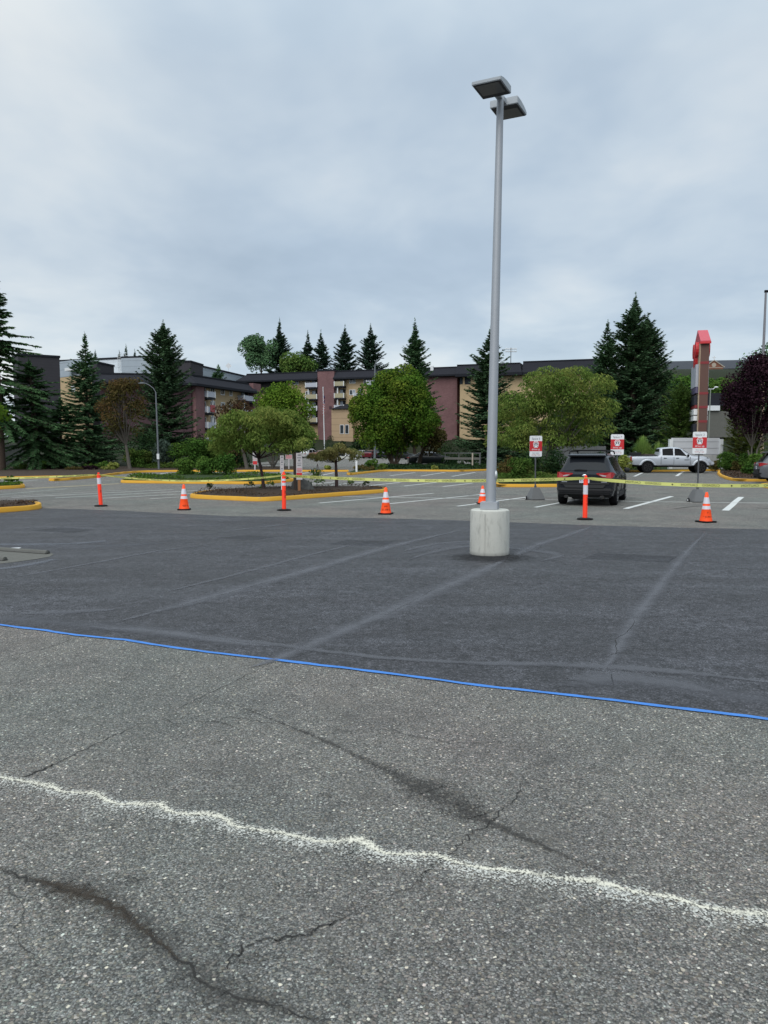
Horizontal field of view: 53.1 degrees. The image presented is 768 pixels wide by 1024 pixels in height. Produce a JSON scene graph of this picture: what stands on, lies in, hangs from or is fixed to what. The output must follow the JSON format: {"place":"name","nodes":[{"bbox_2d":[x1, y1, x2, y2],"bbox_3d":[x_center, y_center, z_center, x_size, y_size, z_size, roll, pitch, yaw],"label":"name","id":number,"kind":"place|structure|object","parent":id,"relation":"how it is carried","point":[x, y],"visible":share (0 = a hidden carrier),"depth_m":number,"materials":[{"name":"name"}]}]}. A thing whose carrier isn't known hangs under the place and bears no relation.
{"place":"outdoors","nodes":[
{"label":"outdoors","id":0,"kind":"place"},
{"bbox_2d":[0,458,767,1023],"bbox_3d":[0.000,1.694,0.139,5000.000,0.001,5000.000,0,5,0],"label":"ground","id":1,"kind":"structure","parent":0,"point":[662,800],"depth_m":3.42,"materials":[{"name":"asphalt"}]},
{"bbox_2d":[0,501,41,512],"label":"kerb","id":2,"kind":"structure","parent":1,"relation":"on","point":[37,506],"depth_m":20.94,"materials":[{"name":"yellow paint"}]},
{"bbox_2d":[0,466,175,477],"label":"planting bed","id":3,"kind":"object","parent":1,"relation":"on","point":[41,472],"visible":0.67,"depth_m":53.67,"materials":[{"name":"soil"}]},
{"bbox_2d":[0,281,59,469],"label":"cedar tree","id":4,"kind":"object","parent":3,"relation":"on","point":[7,349],"visible":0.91,"depth_m":57.35,"materials":[{"name":"green plant"}]},
{"bbox_2d":[0,358,90,469],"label":"cedar tree","id":5,"kind":"object","parent":3,"relation":"on","point":[34,448],"visible":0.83,"depth_m":60.21,"materials":[{"name":"green plant"}]},
{"bbox_2d":[21,398,99,467],"bbox_3d":[-26.644,-5.940,63.645,5.992,7.104,6.635,0,5,0],"label":"cedar tree","id":6,"kind":"object","parent":3,"relation":"on","point":[69,419],"visible":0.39,"depth_m":63.50,"materials":[{"name":"green plant"}]},
{"bbox_2d":[59,332,131,465],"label":"fir tree","id":7,"kind":"object","parent":3,"relation":"on","point":[87,388],"visible":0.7,"depth_m":67.95,"materials":[{"name":"green plant"}]},
{"bbox_2d":[81,433,124,462],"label":"bank shrub","id":8,"kind":"object","parent":3,"relation":"on","point":[109,442],"visible":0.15,"depth_m":71.73,"materials":[{"name":"green plant"}]},
{"bbox_2d":[92,376,148,468],"bbox_3d":[-20.529,-6.907,60.128,3.788,7.336,3.732,4,6,38],"label":"tree","id":9,"kind":"object","parent":3,"relation":"on","point":[119,426],"visible":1,"depth_m":59.68,"materials":[{"name":"brown plant"}]},
{"bbox_2d":[122,448,155,467],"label":"bank shrub","id":10,"kind":"object","parent":3,"relation":"on","point":[142,456],"visible":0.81,"depth_m":65.32,"materials":[{"name":"green plant"}]},
{"bbox_2d":[151,438,177,466],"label":"bank shrub","id":11,"kind":"object","parent":3,"relation":"on","point":[163,446],"visible":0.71,"depth_m":65.42,"materials":[{"name":"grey plant"}]},
{"bbox_2d":[26,875,184,963],"bbox_3d":[-1.022,1.466,2.856,0.957,0.001,0.154,3,6,32],"label":"pavement stain","id":12,"kind":"object","parent":1,"relation":"on","point":[75,889],"visible":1,"depth_m":2.92,"materials":[{"name":"asphalt"}]},
{"bbox_2d":[117,428,161,455],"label":"bank shrub","id":13,"kind":"object","parent":1,"relation":"on","point":[141,443],"visible":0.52,"depth_m":83.16,"materials":[{"name":"green plant"}]},
{"bbox_2d":[0,867,321,1023],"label":"pavement crack","id":14,"kind":"object","parent":1,"relation":"on","point":[172,955],"visible":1,"depth_m":2.55,"materials":[{"name":"asphalt"}]},
{"bbox_2d":[49,470,348,480],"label":"kerb","id":15,"kind":"structure","parent":1,"relation":"on","point":[81,477],"depth_m":55.28,"materials":[{"name":"yellow paint"}]},
{"bbox_2d":[121,476,292,483],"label":"kerb","id":16,"kind":"structure","parent":1,"relation":"on","point":[213,482],"depth_m":37.41,"materials":[{"name":"yellow paint"}]},
{"bbox_2d":[136,474,289,480],"bbox_3d":[-9.323,-1.926,41.275,9.051,0.233,9.118,0,5,0],"label":"planting bed","id":17,"kind":"object","parent":1,"relation":"on","point":[192,476],"visible":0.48,"depth_m":38.85,"materials":[{"name":"soil"}]},
{"bbox_2d":[173,457,195,474],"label":"clipped bush","id":18,"kind":"object","parent":17,"relation":"on","point":[186,467],"visible":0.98,"depth_m":40.76,"materials":[{"name":"green plant"}]},
{"bbox_2d":[195,456,214,474],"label":"clipped bush","id":19,"kind":"object","parent":17,"relation":"on","point":[203,466],"visible":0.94,"depth_m":40.55,"materials":[{"name":"green plant"}]},
{"bbox_2d":[122,471,290,480],"bbox_3d":[-9.322,-1.976,41.269,9.092,0.394,9.161,0,5,0],"label":"ground cover","id":20,"kind":"object","parent":17,"relation":"on","point":[153,475],"visible":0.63,"depth_m":38.77,"materials":[{"name":"green plant"}]},
{"bbox_2d":[212,452,236,474],"bbox_3d":[-8.405,-2.465,40.529,1.221,1.466,1.286,3,6,35],"label":"clipped bush","id":21,"kind":"object","parent":17,"relation":"on","point":[225,464],"visible":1,"depth_m":40.31,"materials":[{"name":"green plant"}]},
{"bbox_2d":[175,466,292,469],"bbox_3d":[-12.780,-3.629,63.373,10.716,0.001,14.531,-1,5,-7],"label":"planting bed","id":22,"kind":"object","parent":1,"relation":"on","point":[265,468],"visible":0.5,"depth_m":61.65,"materials":[{"name":"green soil"}]},
{"bbox_2d":[166,437,209,463],"bbox_3d":[-16.180,-4.886,64.713,3.707,2.800,3.088,3,5,28],"label":"bank shrub","id":23,"kind":"object","parent":22,"relation":"on","point":[190,450],"visible":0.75,"depth_m":63.88,"materials":[{"name":"green plant"}]},
{"bbox_2d":[136,461,257,467],"bbox_3d":[-16.431,-3.947,64.188,11.012,0.688,7.579,0,5,0],"label":"ivy cover","id":24,"kind":"object","parent":22,"relation":"on","point":[162,465],"visible":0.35,"depth_m":63.47,"materials":[{"name":"green plant"}]},
{"bbox_2d":[211,398,259,468],"bbox_3d":[-11.479,-6.221,61.230,4.371,5.810,3.184,0,5,0],"label":"tree","id":25,"kind":"object","parent":22,"relation":"on","point":[240,404],"visible":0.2,"depth_m":60.77,"materials":[{"name":"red plant"}]},
{"bbox_2d":[252,380,315,466],"bbox_3d":[-8.660,-7.414,65.584,5.455,7.515,5.033,-3,5,-29],"label":"maple tree","id":26,"kind":"object","parent":22,"relation":"on","point":[281,395],"visible":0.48,"depth_m":64.55,"materials":[{"name":"green plant"}]},
{"bbox_2d":[277,472,290,510],"bbox_3d":[-2.755,-0.572,21.160,0.370,1.070,0.370,2,5,22],"label":"delineator post","id":27,"kind":"object","parent":1,"relation":"on","point":[283,493],"visible":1,"depth_m":21.12,"materials":[{"name":"orange plastic"}]},
{"bbox_2d":[0,474,767,486],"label":"caution tape","id":28,"kind":"object","parent":27,"relation":"attached to","point":[548,479],"visible":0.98,"depth_m":19.45,"materials":[{"name":"plastic"}]},
{"bbox_2d":[190,487,387,501],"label":"kerb","id":29,"kind":"structure","parent":1,"relation":"on","point":[260,499],"depth_m":25.98,"materials":[{"name":"yellow paint"}]},
{"bbox_2d":[193,482,385,496],"bbox_3d":[-3.516,-0.890,29.177,4.851,0.152,8.133,4,6,37],"label":"planting bed","id":30,"kind":"object","parent":1,"relation":"on","point":[277,490],"visible":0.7,"depth_m":27.31,"materials":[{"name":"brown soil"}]},
{"bbox_2d":[203,406,318,487],"bbox_3d":[-4.411,-2.333,28.195,4.066,3.237,3.539,0,5,0],"label":"young tree","id":31,"kind":"object","parent":30,"relation":"on","point":[256,438],"visible":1,"depth_m":27.23,"materials":[{"name":"green plant"}]},
{"bbox_2d":[306,442,364,486],"bbox_3d":[-1.865,-1.750,29.502,2.272,1.852,1.856,0,5,0],"label":"young tree","id":32,"kind":"object","parent":30,"relation":"on","point":[330,453],"visible":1,"depth_m":29.18,"materials":[{"name":"green plant"}]},
{"bbox_2d":[210,903,372,979],"bbox_3d":[-0.301,1.478,2.719,0.718,0.001,0.112,-3,6,-36],"label":"pavement crack","id":33,"kind":"object","parent":1,"relation":"on","point":[242,949],"visible":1,"depth_m":2.68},
{"bbox_2d":[0,773,767,928],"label":"chalk line overspray","id":34,"kind":"object","parent":1,"relation":"on","point":[500,877],"visible":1,"depth_m":3.19,"materials":[{"name":"paint"}]},
{"bbox_2d":[0,776,767,919],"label":"chalk line","id":35,"kind":"object","parent":34,"relation":"on","point":[609,884],"visible":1,"depth_m":3.25,"materials":[{"name":"paint"}]},
{"bbox_2d":[0,624,767,719],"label":"masking tape","id":36,"kind":"object","parent":1,"relation":"on","point":[650,704],"visible":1,"depth_m":5.71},
{"bbox_2d":[378,487,392,514],"bbox_3d":[0.046,-0.293,20.023,0.340,0.700,0.340,1,5,14],"label":"traffic cone","id":37,"kind":"object","parent":1,"relation":"on","point":[385,508],"visible":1,"depth_m":19.95,"materials":[{"name":"plastic"}]},
{"bbox_2d":[348,464,480,472],"bbox_3d":[3.673,-3.725,64.572,12.254,0.001,30.680,0,5,0],"label":"planting bed","id":38,"kind":"object","parent":1,"relation":"on","point":[361,470],"visible":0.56,"depth_m":58.76,"materials":[{"name":"soil"}]},
{"bbox_2d":[347,364,440,464],"bbox_3d":[0.814,-8.237,66.187,8.118,9.062,7.255,0,5,0],"label":"maple tree","id":39,"kind":"object","parent":38,"relation":"on","point":[381,411],"visible":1,"depth_m":64.61,"materials":[{"name":"green plant"}]},
{"bbox_2d":[417,412,447,463],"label":"maple tree","id":40,"kind":"object","parent":38,"relation":"on","point":[435,442],"visible":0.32,"depth_m":68.98,"materials":[{"name":"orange plant"}]},
{"bbox_2d":[386,462,486,468],"bbox_3d":[4.269,-3.889,64.444,9.554,0.502,11.096,0,5,0],"label":"ground cover","id":41,"kind":"object","parent":38,"relation":"on","point":[412,465],"visible":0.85,"depth_m":61.60,"materials":[{"name":"green plant"}]},
{"bbox_2d":[347,469,497,474],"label":"kerb","id":42,"kind":"structure","parent":1,"relation":"on","point":[364,472],"depth_m":57.17,"materials":[{"name":"yellow paint"}]},
{"bbox_2d":[400,318,446,453],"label":"fir tree","id":43,"kind":"object","parent":1,"relation":"on","point":[414,354],"visible":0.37,"depth_m":143.34,"materials":[{"name":"green plant"}]},
{"bbox_2d":[407,451,448,463],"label":"parked car","id":44,"kind":"object","parent":1,"relation":"on","point":[433,458],"visible":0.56,"depth_m":77.11,"materials":[{"name":"black paint"}]},
{"bbox_2d":[237,705,628,877],"bbox_3d":[-0.137,1.363,4.113,3.129,0.001,0.466,4,6,40],"label":"pavement stain","id":45,"kind":"object","parent":1,"relation":"on","point":[416,786],"visible":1,"depth_m":3.75,"materials":[{"name":"asphalt"}]},
{"bbox_2d":[437,437,474,461],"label":"shrub","id":46,"kind":"object","parent":1,"relation":"on","point":[447,448],"visible":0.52,"depth_m":84.08,"materials":[{"name":"green plant"}]},
{"bbox_2d":[525,436,544,499],"bbox_3d":[5.015,-1.475,25.654,0.600,2.124,0.509,-1,5,-14],"label":"drive up sign","id":47,"kind":"object","parent":1,"relation":"on","point":[534,492],"visible":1,"depth_m":25.58,"materials":[{"name":"grey plastic"}]},
{"bbox_2d":[577,475,592,519],"bbox_3d":[4.831,-0.349,18.450,0.370,1.070,0.370,2,5,22],"label":"delineator post","id":48,"kind":"object","parent":1,"relation":"on","point":[585,495],"visible":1,"depth_m":18.41,"materials":[{"name":"orange plastic"}]},
{"bbox_2d":[486,464,688,484],"bbox_3d":[16.706,-3.178,57.911,18.707,0.001,50.150,0,5,6],"label":"planting bed","id":49,"kind":"object","parent":1,"relation":"on","point":[555,482],"visible":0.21,"depth_m":36.13,"materials":[{"name":"soil"}]},
{"bbox_2d":[453,329,529,463],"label":"fir tree","id":50,"kind":"object","parent":49,"relation":"on","point":[481,386],"visible":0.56,"depth_m":77.53,"materials":[{"name":"green plant"}]},
{"bbox_2d":[506,456,534,478],"bbox_3d":[6.719,-2.030,37.992,1.367,1.452,1.153,-3,6,-36],"label":"shrub","id":51,"kind":"object","parent":49,"relation":"on","point":[521,465],"visible":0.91,"depth_m":37.75,"materials":[{"name":"green plant"}]},
{"bbox_2d":[497,471,556,482],"bbox_3d":[8.371,-1.815,39.010,5.346,0.446,9.102,1,5,9],"label":"ivy cover","id":52,"kind":"object","parent":49,"relation":"on","point":[539,474],"visible":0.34,"depth_m":37.56,"materials":[{"name":"green plant"}]},
{"bbox_2d":[519,451,549,473],"bbox_3d":[8.149,-2.483,41.925,1.772,1.633,1.638,0,5,0],"label":"shrub","id":53,"kind":"object","parent":49,"relation":"on","point":[546,460],"visible":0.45,"depth_m":41.55,"materials":[{"name":"green plant"}]},
{"bbox_2d":[483,365,622,467],"bbox_3d":[9.895,-5.496,46.757,8.164,6.648,6.260,0,5,0],"label":"spreading tree","id":54,"kind":"object","parent":49,"relation":"on","point":[544,400],"visible":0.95,"depth_m":45.28,"materials":[{"name":"green plant"}]},
{"bbox_2d":[542,448,567,473],"bbox_3d":[9.873,-2.710,42.997,2.361,1.749,1.336,-3,5,-29],"label":"shrub","id":55,"kind":"object","parent":49,"relation":"on","point":[556,462],"visible":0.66,"depth_m":42.61,"materials":[{"name":"green plant"}]},
{"bbox_2d":[555,446,605,463],"bbox_3d":[16.021,-4.509,62.900,4.175,1.870,0.165,0,5,0],"label":"wooden fence","id":56,"kind":"object","parent":49,"relation":"on","point":[566,453],"visible":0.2,"depth_m":62.77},
{"bbox_2d":[591,293,674,455],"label":"fir tree","id":57,"kind":"object","parent":49,"relation":"on","point":[633,359],"visible":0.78,"depth_m":76.23,"materials":[{"name":"green plant"}]},
{"bbox_2d":[557,450,629,504],"bbox_3d":[6.745,-1.164,24.706,2.084,1.668,4.386,2,5,22],"label":"parked suv","id":58,"kind":"object","parent":1,"relation":"on","point":[606,465],"visible":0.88,"depth_m":22.93,"materials":[{"name":"grey paint"}]},
{"bbox_2d":[496,469,717,486],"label":"kerb","id":59,"kind":"structure","parent":1,"relation":"on","point":[528,485],"depth_m":34.02,"materials":[{"name":"yellow paint"}]},
{"bbox_2d":[611,434,626,496],"bbox_3d":[8.217,-1.636,27.154,0.593,2.200,0.509,0,5,-4],"label":"drive up sign","id":60,"kind":"object","parent":1,"relation":"on","point":[617,443],"visible":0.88,"depth_m":27.06,"materials":[{"name":"grey plastic"}]},
{"bbox_2d":[627,447,713,472],"bbox_3d":[20.130,-3.710,54.718,6.030,1.820,2.277,1,5,8],"label":"pickup truck","id":61,"kind":"object","parent":1,"relation":"on","point":[669,457],"visible":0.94,"depth_m":53.92,"materials":[{"name":"white metal"}]},
{"bbox_2d":[667,438,723,468],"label":"panel wall","id":62,"kind":"structure","parent":1,"relation":"on","point":[714,448],"depth_m":60.26,"materials":[{"name":"metal"}]},
{"bbox_2d":[686,432,706,501],"bbox_3d":[9.995,-1.440,24.559,0.596,2.234,0.509,-1,5,-7],"label":"drive up sign","id":63,"kind":"object","parent":1,"relation":"on","point":[699,448],"visible":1,"depth_m":24.47,"materials":[{"name":"grey plastic"}]},
{"bbox_2d":[689,330,710,436],"bbox_3d":[26.984,-9.608,65.871,1.170,11.747,4.480,1,5,15],"label":"pylon sign","id":64,"kind":"object","parent":1,"relation":"on","point":[699,380],"visible":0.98,"depth_m":64.11,"materials":[{"name":"metal"}]},
{"bbox_2d":[695,492,716,522],"bbox_3d":[7.457,-0.110,17.795,0.340,0.700,0.340,-2,5,-20],"label":"traffic cone","id":65,"kind":"object","parent":1,"relation":"on","point":[706,516],"visible":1,"depth_m":17.72,"materials":[{"name":"plastic"}]},
{"bbox_2d":[720,465,756,478],"bbox_3d":[26.743,-3.498,61.853,10.669,0.001,46.905,2,5,21],"label":"planting bed","id":66,"kind":"object","parent":1,"relation":"on","point":[725,474],"visible":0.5,"depth_m":45.72,"materials":[{"name":"green soil"}]},
{"bbox_2d":[616,315,679,446],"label":"fir tree","id":67,"kind":"object","parent":66,"relation":"on","point":[661,388],"visible":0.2,"depth_m":77.08,"materials":[{"name":"green plant"}]},
{"bbox_2d":[651,381,693,449],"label":"arborvitae","id":68,"kind":"object","parent":66,"relation":"on","point":[679,405],"visible":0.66,"depth_m":67.13,"materials":[{"name":"green plant"}]},
{"bbox_2d":[716,451,737,470],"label":"shrub","id":69,"kind":"object","parent":66,"relation":"on","point":[726,459],"visible":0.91,"depth_m":56.20,"materials":[{"name":"green plant"}]},
{"bbox_2d":[723,415,754,461],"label":"golden conifer","id":70,"kind":"object","parent":66,"relation":"on","point":[733,433],"visible":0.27,"depth_m":59.70,"materials":[{"name":"green plant"}]},
{"bbox_2d":[719,351,767,456],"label":"purple plum tree","id":71,"kind":"object","parent":66,"relation":"on","point":[744,398],"visible":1,"depth_m":52.19,"materials":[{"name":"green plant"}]},
{"bbox_2d":[730,423,767,462],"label":"golden conifer","id":72,"kind":"object","parent":66,"relation":"on","point":[743,439],"visible":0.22,"depth_m":57.76,"materials":[{"name":"green plant"}]},
{"bbox_2d":[740,453,762,473],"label":"shrub","id":73,"kind":"object","parent":66,"relation":"on","point":[747,467],"visible":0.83,"depth_m":47.65,"materials":[{"name":"green plant"}]},
{"bbox_2d":[760,290,767,452],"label":"light pole","id":74,"kind":"object","parent":66,"relation":"on","point":[764,323],"visible":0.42,"depth_m":68.80,"materials":[{"name":"metal"}]},
{"bbox_2d":[752,451,767,480],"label":"parked suv","id":75,"kind":"object","parent":1,"relation":"on","point":[760,468],"visible":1,"depth_m":37.42,"materials":[{"name":"grey paint"}]},
{"bbox_2d":[0,508,767,717],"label":"sealed pavement","id":76,"kind":"structure","parent":0,"point":[708,603],"depth_m":8.92,"materials":[{"name":"asphalt"}]},
{"bbox_2d":[0,547,49,553],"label":"wheel stop","id":77,"kind":"object","parent":76,"relation":"on","point":[25,550],"visible":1,"depth_m":12.56,"materials":[{"name":"grey concrete"}]},
{"bbox_2d":[0,551,52,563],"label":"bare pavement","id":78,"kind":"structure","parent":76,"relation":"on","point":[15,556],"depth_m":12.11,"materials":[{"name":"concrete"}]},
{"bbox_2d":[98,627,264,645],"bbox_3d":[-1.867,1.119,7.023,1.989,0.001,0.352,2,5,24],"label":"pavement seam","id":79,"kind":"object","parent":76,"relation":"on","point":[191,636],"visible":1,"depth_m":6.99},
{"bbox_2d":[121,530,459,620],"bbox_3d":[-0.476,0.707,12.036,0.480,0.001,9.880,2,5,25],"label":"pavement seam","id":80,"kind":"object","parent":76,"relation":"on","point":[272,579],"visible":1,"depth_m":10.13,"materials":[{"name":"asphalt"}]},
{"bbox_2d":[252,559,504,666],"bbox_3d":[0.440,0.968,8.860,0.470,0.001,6.521,2,5,27],"label":"pavement seam","id":81,"kind":"object","parent":76,"relation":"on","point":[378,616],"visible":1,"depth_m":7.92,"materials":[{"name":"asphalt"}]},
{"bbox_2d":[185,635,753,679],"bbox_3d":[0.525,1.183,6.232,4.898,0.001,0.367,1,5,14],"label":"pavement seam","id":82,"kind":"object","parent":76,"relation":"on","point":[628,667],"visible":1,"depth_m":6.05,"materials":[{"name":"asphalt"}]},
{"bbox_2d":[463,554,518,560],"bbox_3d":[1.672,0.712,11.961,1.640,0.001,1.150,0,5,0],"label":"pavement stain","id":83,"kind":"object","parent":76,"relation":"on","point":[488,558],"visible":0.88,"depth_m":11.99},
{"bbox_2d":[470,76,526,555],"bbox_3d":[1.724,-2.907,12.188,0.636,7.195,1.368,2,5,26],"label":"parking lot lamp","id":84,"kind":"object","parent":76,"relation":"on","point":[489,526],"visible":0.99,"depth_m":12.12,"materials":[{"name":"metal"}]},
{"bbox_2d":[589,673,710,691],"bbox_3d":[1.865,1.231,5.655,0.999,0.001,0.487,2,5,21],"label":"pavement seam","id":85,"kind":"object","parent":76,"relation":"on","point":[615,677],"visible":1,"depth_m":5.65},
{"bbox_2d":[601,535,702,673],"bbox_3d":[3.984,0.818,10.678,0.278,0.001,10.894,2,5,26],"label":"pavement seam","id":86,"kind":"object","parent":76,"relation":"on","point":[643,607],"visible":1,"depth_m":8.22,"materials":[{"name":"asphalt"}]},
{"bbox_2d":[0,0,767,420],"label":"sky","id":87,"kind":"structure","parent":0,"point":[216,171],"materials":[{"name":"grey"}]},
{"bbox_2d":[5,369,767,465],"bbox_3d":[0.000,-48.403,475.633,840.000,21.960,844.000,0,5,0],"label":"hillside","id":88,"kind":"structure","parent":0,"point":[715,374],"depth_m":157.31,"materials":[{"name":"plant"}]},
{"bbox_2d":[12,353,61,440],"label":"building","id":89,"kind":"structure","parent":88,"relation":"on","point":[50,364],"depth_m":109.88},
{"bbox_2d":[60,359,92,441],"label":"building","id":90,"kind":"structure","parent":88,"relation":"on","point":[65,370],"depth_m":123.45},
{"bbox_2d":[91,361,114,440],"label":"stair block","id":91,"kind":"structure","parent":88,"relation":"on","point":[105,367],"depth_m":130.04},
{"bbox_2d":[60,353,244,380],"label":"pale building","id":92,"kind":"structure","parent":88,"relation":"on","point":[127,364],"depth_m":151.19,"materials":[{"name":"beige paint"}]},
{"bbox_2d":[131,320,201,449],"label":"fir tree","id":93,"kind":"object","parent":88,"relation":"on","point":[164,354],"visible":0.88,"depth_m":86.26,"materials":[{"name":"green plant"}]},
{"bbox_2d":[94,372,260,442],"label":"apartment block","id":94,"kind":"structure","parent":88,"relation":"on","point":[208,393],"depth_m":120.30,"materials":[{"name":"beige"}]},
{"bbox_2d":[174,360,203,375],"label":"stair block","id":95,"kind":"structure","parent":88,"relation":"on","point":[197,368],"depth_m":139.17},
{"bbox_2d":[237,333,278,372],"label":"round tree","id":96,"kind":"object","parent":88,"relation":"on","point":[258,351],"visible":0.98,"depth_m":199.97,"materials":[{"name":"green plant"}]},
{"bbox_2d":[266,317,293,372],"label":"fir tree","id":97,"kind":"object","parent":88,"relation":"on","point":[280,339],"visible":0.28,"depth_m":202.16,"materials":[{"name":"green plant"}]},
{"bbox_2d":[279,351,318,372],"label":"round tree","id":98,"kind":"object","parent":88,"relation":"on","point":[294,362],"visible":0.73,"depth_m":195.05,"materials":[{"name":"green plant"}]},
{"bbox_2d":[311,329,332,369],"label":"fir tree","id":99,"kind":"object","parent":88,"relation":"on","point":[323,360],"visible":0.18,"depth_m":202.44,"materials":[{"name":"green plant"}]},
{"bbox_2d":[329,325,361,370],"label":"fir tree","id":100,"kind":"object","parent":88,"relation":"on","point":[343,357],"visible":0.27,"depth_m":202.10,"materials":[{"name":"green plant"}]},
{"bbox_2d":[236,366,459,441],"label":"apartment building","id":101,"kind":"structure","parent":88,"relation":"on","point":[339,390],"depth_m":173.11,"materials":[{"name":"beige"}]},
{"bbox_2d":[354,325,388,369],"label":"fir tree","id":102,"kind":"object","parent":88,"relation":"on","point":[370,351],"visible":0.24,"depth_m":202.13,"materials":[{"name":"green plant"}]},
{"bbox_2d":[430,359,597,439],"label":"apartment wing","id":103,"kind":"structure","parent":88,"relation":"on","point":[519,369],"depth_m":159.67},
{"bbox_2d":[580,321,632,453],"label":"fir tree","id":104,"kind":"object","parent":88,"relation":"on","point":[601,359],"visible":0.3,"depth_m":78.42,"materials":[{"name":"green plant"}]},
{"bbox_2d":[666,373,720,392],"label":"hill tree","id":105,"kind":"object","parent":88,"relation":"on","point":[687,381],"visible":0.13,"depth_m":114.98,"materials":[{"name":"green plant"}]},
{"bbox_2d":[660,356,747,368],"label":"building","id":106,"kind":"structure","parent":88,"relation":"on","point":[722,364],"depth_m":202.46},
{"bbox_2d":[707,393,735,437],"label":"grey shed","id":107,"kind":"structure","parent":88,"relation":"on","point":[718,423],"depth_m":99.38,"materials":[{"name":"concrete"}]},
{"bbox_2d":[633,434,653,461],"bbox_3d":[19.760,-4.584,58.822,2.217,2.688,2.216,0,5,0],"label":"bush","id":108,"kind":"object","parent":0,"point":[642,447],"depth_m":58.45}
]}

